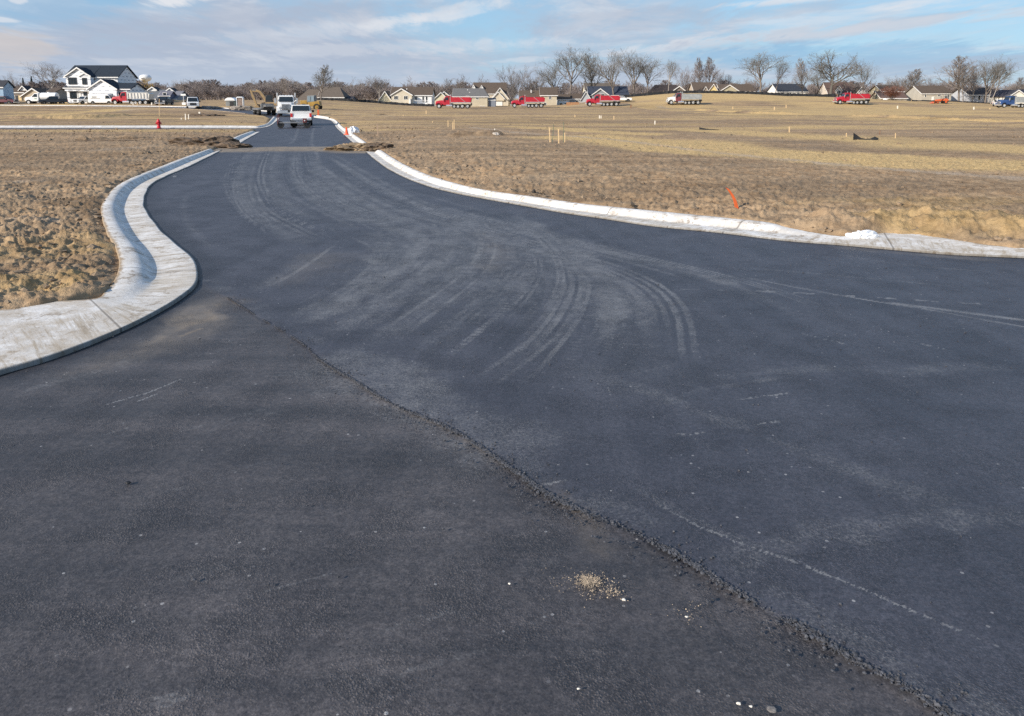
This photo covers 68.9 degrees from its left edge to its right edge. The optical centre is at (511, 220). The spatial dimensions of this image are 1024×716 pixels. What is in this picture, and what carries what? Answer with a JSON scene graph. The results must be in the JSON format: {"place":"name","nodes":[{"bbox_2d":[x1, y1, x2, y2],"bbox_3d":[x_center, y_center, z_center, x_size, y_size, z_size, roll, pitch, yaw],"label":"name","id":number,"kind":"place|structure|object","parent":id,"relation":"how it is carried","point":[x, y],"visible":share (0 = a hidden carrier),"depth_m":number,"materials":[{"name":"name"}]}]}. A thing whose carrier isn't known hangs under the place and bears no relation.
{"place":"outdoors","nodes":[
{"label":"outdoors","id":0,"kind":"place"},
{"bbox_2d":[0,106,1023,715],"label":"road","id":1,"kind":"structure","parent":0,"point":[414,608],"depth_m":5.29,"materials":[{"name":"black asphalt"}]},
{"bbox_2d":[0,96,19,103],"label":"pickup truck","id":2,"kind":"object","parent":1,"relation":"on","point":[8,99],"visible":0.94,"depth_m":163.92,"materials":[{"name":"red paint"}]},
{"bbox_2d":[37,96,68,103],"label":"pickup truck","id":3,"kind":"object","parent":1,"relation":"on","point":[52,99],"visible":0.91,"depth_m":163.30,"materials":[{"name":"paint"}]},
{"bbox_2d":[88,94,113,103],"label":"cargo van","id":4,"kind":"object","parent":1,"relation":"on","point":[98,98],"visible":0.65,"depth_m":163.04,"materials":[{"name":"white paint"}]},
{"bbox_2d":[155,96,173,104],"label":"pickup truck","id":5,"kind":"object","parent":1,"relation":"on","point":[163,100],"visible":0.94,"depth_m":148.17,"materials":[{"name":"black paint"}]},
{"bbox_2d":[185,97,200,108],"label":"pickup truck","id":6,"kind":"object","parent":1,"relation":"on","point":[192,101],"visible":1,"depth_m":128.67,"materials":[{"name":"white paint"}]},
{"bbox_2d":[252,104,275,114],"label":"lowboy trailer","id":7,"kind":"object","parent":1,"relation":"on","point":[270,108],"visible":0.98,"depth_m":110.12,"materials":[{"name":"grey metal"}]},
{"bbox_2d":[274,93,297,116],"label":"semi truck","id":8,"kind":"object","parent":1,"relation":"on","point":[285,103],"visible":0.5,"depth_m":106.72,"materials":[{"name":"white paint"}]},
{"bbox_2d":[277,115,310,127],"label":"flat trailer","id":9,"kind":"object","parent":1,"relation":"on","point":[305,122],"visible":1,"depth_m":65.97,"materials":[{"name":"grey metal"}]},
{"bbox_2d":[288,105,313,124],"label":"pickup truck","id":10,"kind":"object","parent":1,"relation":"on","point":[299,112],"visible":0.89,"depth_m":71.01,"materials":[{"name":"white paint"}]},
{"bbox_2d":[7,259,1022,715],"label":"asphalt crumbs","id":11,"kind":"object","parent":1,"relation":"on","point":[819,637],"visible":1,"depth_m":4.32,"materials":[{"name":"black asphalt"}]},
{"bbox_2d":[554,570,701,626],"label":"wood shavings","id":12,"kind":"object","parent":1,"relation":"on","point":[585,579],"visible":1,"depth_m":4.05},
{"bbox_2d":[0,93,1023,309],"bbox_3d":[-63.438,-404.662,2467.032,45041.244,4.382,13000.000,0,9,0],"label":"ground","id":13,"kind":"structure","parent":0,"point":[986,211],"depth_m":29.05,"materials":[{"name":"brown plant"}]},
{"bbox_2d":[0,80,15,103],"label":"house","id":14,"kind":"structure","parent":13,"relation":"on","point":[7,87],"depth_m":166.62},
{"bbox_2d":[13,86,34,99],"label":"house","id":15,"kind":"structure","parent":13,"relation":"on","point":[19,91],"depth_m":202.53,"materials":[{"name":"white"}]},
{"bbox_2d":[20,62,64,87],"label":"bare tree","id":16,"kind":"object","parent":13,"relation":"on","point":[54,77],"visible":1,"depth_m":200.27,"materials":[{"name":"brown plant"}]},
{"bbox_2d":[18,88,66,100],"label":"house","id":17,"kind":"structure","parent":13,"relation":"on","point":[62,92],"depth_m":189.78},
{"bbox_2d":[25,92,59,103],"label":"tank truck","id":18,"kind":"object","parent":13,"relation":"on","point":[34,98],"visible":0.77,"depth_m":164.56,"materials":[{"name":"white paint"}]},
{"bbox_2d":[72,96,88,103],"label":"pickup truck","id":19,"kind":"object","parent":13,"relation":"on","point":[82,99],"visible":0.58,"depth_m":163.14,"materials":[{"name":"white paint"}]},
{"bbox_2d":[63,65,146,103],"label":"house","id":20,"kind":"structure","parent":13,"relation":"on","point":[86,80],"depth_m":168.19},
{"bbox_2d":[68,77,76,83],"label":"window","id":21,"kind":"structure","parent":20,"relation":"in","point":[71,80],"depth_m":167.72,"materials":[{"name":"black glass"}]},
{"bbox_2d":[69,91,77,98],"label":"window","id":22,"kind":"structure","parent":20,"relation":"in","point":[73,95],"depth_m":168.33,"materials":[{"name":"black glass"}]},
{"bbox_2d":[0,149,219,374],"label":"kerb","id":23,"kind":"structure","parent":13,"relation":"on","point":[157,273],"depth_m":9.81,"materials":[{"name":"concrete"}]},
{"bbox_2d":[110,90,154,103],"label":"dump truck","id":24,"kind":"object","parent":13,"relation":"on","point":[126,96],"visible":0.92,"depth_m":162.04,"materials":[{"name":"red paint"}]},
{"bbox_2d":[0,117,279,127],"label":"kerb","id":25,"kind":"structure","parent":13,"relation":"on","point":[273,120],"depth_m":67.44,"materials":[{"name":"concrete"}]},
{"bbox_2d":[139,74,151,82],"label":"water tower","id":26,"kind":"structure","parent":13,"relation":"on","point":[146,77],"depth_m":879.80,"materials":[{"name":"white metal"}]},
{"bbox_2d":[2,105,329,117],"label":"kerb","id":27,"kind":"structure","parent":13,"relation":"on","point":[137,106],"depth_m":147.21,"materials":[{"name":"concrete"}]},
{"bbox_2d":[145,87,189,99],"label":"house","id":28,"kind":"structure","parent":13,"relation":"on","point":[171,93],"depth_m":215.15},
{"bbox_2d":[170,79,196,89],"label":"bare tree","id":29,"kind":"object","parent":13,"relation":"on","point":[180,85],"visible":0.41,"depth_m":285.70,"materials":[{"name":"brown plant"}]},
{"bbox_2d":[168,136,239,145],"bbox_3d":[-16.775,-4.074,40.757,3.892,1.159,2.647,0,9,0],"label":"dirt pile","id":30,"kind":"object","parent":13,"relation":"on","point":[212,141],"visible":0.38,"depth_m":40.09,"materials":[{"name":"soil"}]},
{"bbox_2d":[187,113,225,115],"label":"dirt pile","id":31,"kind":"object","parent":13,"relation":"on","point":[202,114],"visible":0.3,"depth_m":97.23,"materials":[{"name":"soil"}]},
{"bbox_2d":[195,106,221,108],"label":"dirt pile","id":32,"kind":"object","parent":13,"relation":"on","point":[209,107],"visible":0.66,"depth_m":132.47,"materials":[{"name":"black soil"}]},
{"bbox_2d":[224,98,235,105],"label":"site shed","id":33,"kind":"structure","parent":13,"relation":"on","point":[229,101],"depth_m":138.06,"materials":[{"name":"grey plastic"}]},
{"bbox_2d":[214,141,252,148],"bbox_3d":[-14.762,-3.847,39.267,1.874,0.713,1.603,5,10,27],"label":"dirt pile","id":34,"kind":"object","parent":13,"relation":"on","point":[231,145],"visible":0.65,"depth_m":38.72,"materials":[{"name":"soil"}]},
{"bbox_2d":[236,97,244,105],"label":"portable toilet","id":35,"kind":"object","parent":13,"relation":"on","point":[239,100],"visible":0.56,"depth_m":132.88,"materials":[{"name":"white paint"}]},
{"bbox_2d":[229,105,253,109],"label":"dirt pile","id":36,"kind":"object","parent":13,"relation":"on","point":[240,107],"visible":0.66,"depth_m":128.08,"materials":[{"name":"beige soil"}]},
{"bbox_2d":[234,131,258,142],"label":"kerb","id":37,"kind":"structure","parent":13,"relation":"on","point":[241,138],"depth_m":50.59,"materials":[{"name":"concrete"}]},
{"bbox_2d":[250,89,276,107],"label":"excavator","id":38,"kind":"object","parent":13,"relation":"on","point":[267,99],"visible":0.62,"depth_m":136.90,"materials":[{"name":"yellow metal"}]},
{"bbox_2d":[265,76,306,93],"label":"bare tree","id":39,"kind":"object","parent":13,"relation":"on","point":[284,86],"visible":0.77,"depth_m":256.35,"materials":[{"name":"brown plant"}]},
{"bbox_2d":[298,95,321,108],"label":"wheel loader","id":40,"kind":"object","parent":13,"relation":"on","point":[311,100],"visible":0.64,"depth_m":139.64,"materials":[{"name":"yellow paint"}]},
{"bbox_2d":[310,64,336,99],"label":"bare tree","id":41,"kind":"object","parent":13,"relation":"on","point":[320,77],"visible":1,"depth_m":208.42,"materials":[{"name":"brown plant"}]},
{"bbox_2d":[298,87,356,99],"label":"house","id":42,"kind":"structure","parent":13,"relation":"on","point":[335,92],"depth_m":220.50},
{"bbox_2d":[314,116,365,142],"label":"kerb","id":43,"kind":"structure","parent":13,"relation":"on","point":[352,137],"depth_m":56.76,"materials":[{"name":"concrete"}]},
{"bbox_2d":[327,76,357,93],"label":"bare tree","id":44,"kind":"object","parent":13,"relation":"on","point":[349,88],"visible":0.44,"depth_m":265.52,"materials":[{"name":"brown plant"}]},
{"bbox_2d":[323,142,375,150],"bbox_3d":[-7.781,-3.579,37.799,3.490,0.778,2.088,0,9,0],"label":"dirt pile","id":45,"kind":"object","parent":13,"relation":"on","point":[353,146],"visible":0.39,"depth_m":37.09,"materials":[{"name":"soil"}]},
{"bbox_2d":[361,142,393,150],"bbox_3d":[-6.768,-3.586,37.462,1.748,0.747,1.502,0,9,0],"label":"dirt pile","id":46,"kind":"object","parent":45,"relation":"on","point":[378,145],"visible":0.58,"depth_m":36.97,"materials":[{"name":"soil"}]},
{"bbox_2d":[347,126,359,133],"bbox_3d":[-11.648,-6.603,54.512,1.060,0.660,0.734,-4,10,-23],"label":"plastic bag","id":47,"kind":"object","parent":13,"relation":"on","point":[352,129],"visible":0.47,"depth_m":54.33,"materials":[{"name":"white plastic"}]},
{"bbox_2d":[316,97,435,105],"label":"silt fence","id":48,"kind":"object","parent":13,"relation":"on","point":[369,101],"visible":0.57,"depth_m":217.27,"materials":[{"name":"black fabric"}]},
{"bbox_2d":[366,77,389,98],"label":"bare tree","id":49,"kind":"object","parent":13,"relation":"on","point":[381,82],"visible":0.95,"depth_m":257.57,"materials":[{"name":"brown plant"}]},
{"bbox_2d":[378,87,435,103],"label":"house","id":50,"kind":"structure","parent":13,"relation":"on","point":[419,95],"depth_m":221.35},
{"bbox_2d":[435,91,452,103],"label":"house","id":51,"kind":"structure","parent":13,"relation":"on","point":[440,96],"depth_m":236.84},
{"bbox_2d":[435,95,471,107],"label":"dump truck","id":52,"kind":"object","parent":13,"relation":"on","point":[446,101],"visible":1,"depth_m":172.73,"materials":[{"name":"red paint"}]},
{"bbox_2d":[439,75,469,93],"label":"bare tree","id":53,"kind":"object","parent":13,"relation":"on","point":[451,87],"visible":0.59,"depth_m":285.06,"materials":[{"name":"brown plant"}]},
{"bbox_2d":[452,88,495,106],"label":"house","id":54,"kind":"structure","parent":13,"relation":"on","point":[479,96],"depth_m":214.74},
{"bbox_2d":[472,82,508,105],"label":"house","id":55,"kind":"structure","parent":13,"relation":"on","point":[497,91],"depth_m":245.57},
{"bbox_2d":[0,122,1023,303],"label":"soil clods","id":56,"kind":"object","parent":13,"relation":"on","point":[108,283],"visible":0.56,"depth_m":21.33,"materials":[{"name":"brown soil"}]},
{"bbox_2d":[494,65,530,104],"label":"bare tree","id":57,"kind":"object","parent":13,"relation":"on","point":[512,85],"visible":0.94,"depth_m":257.95,"materials":[{"name":"brown plant"}]},
{"bbox_2d":[14,78,1023,103],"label":"wood","id":58,"kind":"object","parent":13,"relation":"on","point":[211,89],"visible":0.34,"depth_m":293.81,"materials":[{"name":"brown plant"}]},
{"bbox_2d":[510,96,544,107],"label":"dump truck","id":59,"kind":"object","parent":13,"relation":"on","point":[521,100],"visible":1,"depth_m":184.52,"materials":[{"name":"red paint"}]},
{"bbox_2d":[516,64,548,90],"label":"bare tree","id":60,"kind":"object","parent":13,"relation":"on","point":[536,85],"visible":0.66,"depth_m":265.07,"materials":[{"name":"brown plant"}]},
{"bbox_2d":[519,87,557,105],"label":"house","id":61,"kind":"structure","parent":13,"relation":"on","point":[549,94],"depth_m":229.44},
{"bbox_2d":[524,62,568,86],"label":"bare tree","id":62,"kind":"object","parent":13,"relation":"on","point":[553,74],"visible":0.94,"depth_m":245.31,"materials":[{"name":"brown plant"}]},
{"bbox_2d":[557,94,582,104],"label":"house","id":63,"kind":"structure","parent":13,"relation":"on","point":[562,99],"depth_m":236.73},
{"bbox_2d":[543,45,597,93],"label":"bare tree","id":64,"kind":"object","parent":13,"relation":"on","point":[567,64],"visible":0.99,"depth_m":239.79,"materials":[{"name":"brown plant"}]},
{"bbox_2d":[573,53,607,85],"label":"bare tree","id":65,"kind":"object","parent":13,"relation":"on","point":[589,77],"visible":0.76,"depth_m":249.28,"materials":[{"name":"brown plant"}]},
{"bbox_2d":[582,83,613,91],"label":"house","id":66,"kind":"structure","parent":13,"relation":"on","point":[598,84],"depth_m":267.51,"materials":[{"name":"grey"}]},
{"bbox_2d":[585,93,619,105],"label":"dump truck","id":67,"kind":"object","parent":13,"relation":"on","point":[596,99],"visible":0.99,"depth_m":184.54,"materials":[{"name":"red paint"}]},
{"bbox_2d":[580,86,628,102],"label":"house","id":68,"kind":"structure","parent":13,"relation":"on","point":[590,92],"depth_m":237.73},
{"bbox_2d":[579,49,629,94],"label":"bare tree","id":69,"kind":"object","parent":13,"relation":"on","point":[613,70],"visible":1,"depth_m":235.46,"materials":[{"name":"brown plant"}]},
{"bbox_2d":[611,47,655,93],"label":"bare tree","id":70,"kind":"object","parent":13,"relation":"on","point":[631,67],"visible":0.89,"depth_m":250.10,"materials":[{"name":"brown plant"}]},
{"bbox_2d":[628,58,663,92],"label":"bare tree","id":71,"kind":"object","parent":13,"relation":"on","point":[646,72],"visible":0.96,"depth_m":250.16,"materials":[{"name":"brown plant"}]},
{"bbox_2d":[648,85,685,92],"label":"house","id":72,"kind":"structure","parent":13,"relation":"on","point":[658,88],"depth_m":248.80,"materials":[{"name":"grey"}]},
{"bbox_2d":[664,60,679,90],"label":"bare tree","id":73,"kind":"object","parent":13,"relation":"on","point":[669,69],"visible":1,"depth_m":235.30,"materials":[{"name":"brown plant"}]},
{"bbox_2d":[665,92,701,103],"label":"dump truck","id":74,"kind":"object","parent":13,"relation":"on","point":[677,97],"visible":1,"depth_m":184.45,"materials":[{"name":"white paint"}]},
{"bbox_2d":[671,65,699,90],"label":"bare tree","id":75,"kind":"object","parent":13,"relation":"on","point":[688,80],"visible":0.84,"depth_m":279.86,"materials":[{"name":"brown plant"}]},
{"bbox_2d":[366,150,1023,257],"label":"kerb","id":76,"kind":"structure","parent":13,"relation":"on","point":[888,241],"depth_m":15.21,"materials":[{"name":"concrete"}]},
{"bbox_2d":[845,230,879,238],"bbox_3d":[6.502,0.258,13.816,0.646,0.199,0.299,-2,10,-11],"label":"plastic bag","id":77,"kind":"object","parent":76,"relation":"on","point":[865,234],"visible":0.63,"depth_m":13.73,"materials":[{"name":"white plastic"}]},
{"bbox_2d":[692,57,708,81],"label":"bare tree","id":78,"kind":"object","parent":13,"relation":"on","point":[699,76],"visible":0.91,"depth_m":283.63,"materials":[{"name":"brown plant"}]},
{"bbox_2d":[688,82,717,90],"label":"house","id":79,"kind":"structure","parent":13,"relation":"on","point":[704,86],"depth_m":248.79,"materials":[{"name":"beige"}]},
{"bbox_2d":[701,57,719,81],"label":"bare tree","id":80,"kind":"object","parent":13,"relation":"on","point":[708,65],"visible":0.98,"depth_m":284.55,"materials":[{"name":"brown plant"}]},
{"bbox_2d":[619,90,835,96],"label":"silt fence","id":81,"kind":"object","parent":13,"relation":"on","point":[738,92],"visible":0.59,"depth_m":222.78,"materials":[{"name":"black fabric"}]},
{"bbox_2d":[725,187,738,208],"bbox_3d":[4.943,-0.459,16.747,0.351,0.592,0.065,-2,10,-11],"label":"orange stake","id":82,"kind":"object","parent":13,"relation":"on","point":[734,200],"visible":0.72,"depth_m":16.73,"materials":[{"name":"paint"}]},
{"bbox_2d":[716,84,755,91],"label":"house","id":83,"kind":"structure","parent":13,"relation":"on","point":[736,87],"depth_m":245.33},
{"bbox_2d":[738,52,789,91],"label":"bare tree","id":84,"kind":"object","parent":13,"relation":"on","point":[753,67],"visible":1,"depth_m":233.82,"materials":[{"name":"brown plant"}]},
{"bbox_2d":[775,61,791,92],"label":"bare tree","id":85,"kind":"object","parent":13,"relation":"on","point":[780,74],"visible":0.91,"depth_m":237.60,"materials":[{"name":"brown plant"}]},
{"bbox_2d":[766,84,808,93],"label":"house","id":86,"kind":"structure","parent":13,"relation":"on","point":[789,88],"depth_m":253.02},
{"bbox_2d":[792,58,814,93],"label":"bare tree","id":87,"kind":"object","parent":13,"relation":"on","point":[800,75],"visible":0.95,"depth_m":244.44,"materials":[{"name":"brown plant"}]},
{"bbox_2d":[803,70,826,93],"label":"bare tree","id":88,"kind":"object","parent":13,"relation":"on","point":[814,81],"visible":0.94,"depth_m":234.03,"materials":[{"name":"brown plant"}]},
{"bbox_2d":[805,49,869,93],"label":"bare tree","id":89,"kind":"object","parent":13,"relation":"on","point":[828,66],"visible":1,"depth_m":230.25,"materials":[{"name":"brown plant"}]},
{"bbox_2d":[817,82,865,96],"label":"house","id":90,"kind":"structure","parent":13,"relation":"on","point":[838,88],"depth_m":245.09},
{"bbox_2d":[832,92,869,103],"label":"dump truck","id":91,"kind":"object","parent":13,"relation":"on","point":[847,97],"visible":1,"depth_m":189.43,"materials":[{"name":"red paint"}]},
{"bbox_2d":[853,133,878,139],"bbox_3d":[20.345,-4.714,42.945,1.358,0.700,0.125,2,10,14],"label":"fabric scrap","id":92,"kind":"object","parent":13,"relation":"on","point":[855,137],"visible":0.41,"depth_m":43.04,"materials":[{"name":"black fabric"}]},
{"bbox_2d":[854,60,878,89],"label":"bare tree","id":93,"kind":"object","parent":13,"relation":"on","point":[867,80],"visible":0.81,"depth_m":231.00,"materials":[{"name":"brown plant"}]},
{"bbox_2d":[868,85,907,100],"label":"house","id":94,"kind":"structure","parent":13,"relation":"on","point":[873,91],"depth_m":234.91,"materials":[{"name":"beige"}]},
{"bbox_2d":[879,86,906,99],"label":"tree","id":95,"kind":"object","parent":13,"relation":"on","point":[893,92],"visible":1,"depth_m":222.06,"materials":[{"name":"brown plant"}]},
{"bbox_2d":[898,69,926,90],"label":"bare tree","id":96,"kind":"object","parent":13,"relation":"on","point":[912,79],"visible":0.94,"depth_m":264.09,"materials":[{"name":"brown plant"}]},
{"bbox_2d":[904,86,952,100],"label":"house","id":97,"kind":"structure","parent":13,"relation":"on","point":[924,92],"depth_m":234.13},
{"bbox_2d":[930,95,948,103],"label":"tractor","id":98,"kind":"object","parent":13,"relation":"on","point":[944,101],"visible":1,"depth_m":201.91,"materials":[{"name":"orange paint"}]},
{"bbox_2d":[911,99,991,103],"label":"silt fence","id":99,"kind":"object","parent":13,"relation":"on","point":[952,101],"visible":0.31,"depth_m":223.16,"materials":[{"name":"black fabric"}]},
{"bbox_2d":[932,55,985,100],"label":"bare tree","id":100,"kind":"object","parent":13,"relation":"on","point":[959,59],"visible":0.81,"depth_m":221.95,"materials":[{"name":"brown plant"}]},
{"bbox_2d":[950,64,972,101],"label":"bare tree","id":101,"kind":"object","parent":13,"relation":"on","point":[961,78],"visible":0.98,"depth_m":220.50,"materials":[{"name":"brown plant"}]},
{"bbox_2d":[951,88,994,102],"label":"house","id":102,"kind":"structure","parent":13,"relation":"on","point":[979,95],"depth_m":234.02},
{"bbox_2d":[965,67,983,101],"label":"bare tree","id":103,"kind":"object","parent":13,"relation":"on","point":[973,81],"visible":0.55,"depth_m":230.27,"materials":[{"name":"brown plant"}]},
{"bbox_2d":[973,53,1022,102],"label":"bare tree","id":104,"kind":"object","parent":13,"relation":"on","point":[984,77],"visible":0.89,"depth_m":222.47,"materials":[{"name":"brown plant"}]},
{"bbox_2d":[988,59,1009,101],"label":"bare tree","id":105,"kind":"object","parent":13,"relation":"on","point":[996,68],"visible":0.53,"depth_m":222.78,"materials":[{"name":"brown plant"}]},
{"bbox_2d":[987,61,1014,103],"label":"bare tree","id":106,"kind":"object","parent":13,"relation":"on","point":[1005,76],"visible":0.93,"depth_m":220.24,"materials":[{"name":"brown plant"}]},
{"bbox_2d":[989,89,1023,103],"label":"house","id":107,"kind":"structure","parent":13,"relation":"on","point":[1001,94],"depth_m":226.19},
{"bbox_2d":[994,95,1023,107],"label":"dump truck","id":108,"kind":"object","parent":13,"relation":"on","point":[1011,100],"visible":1,"depth_m":181.71,"materials":[{"name":"blue paint"}]},
{"bbox_2d":[1006,77,1023,89],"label":"bare tree","id":109,"kind":"object","parent":13,"relation":"on","point":[1017,85],"visible":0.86,"depth_m":246.46,"materials":[{"name":"brown plant"}]},
{"bbox_2d":[0,0,1023,97],"label":"sky","id":110,"kind":"structure","parent":0,"point":[230,42],"materials":[{"name":"blue"}]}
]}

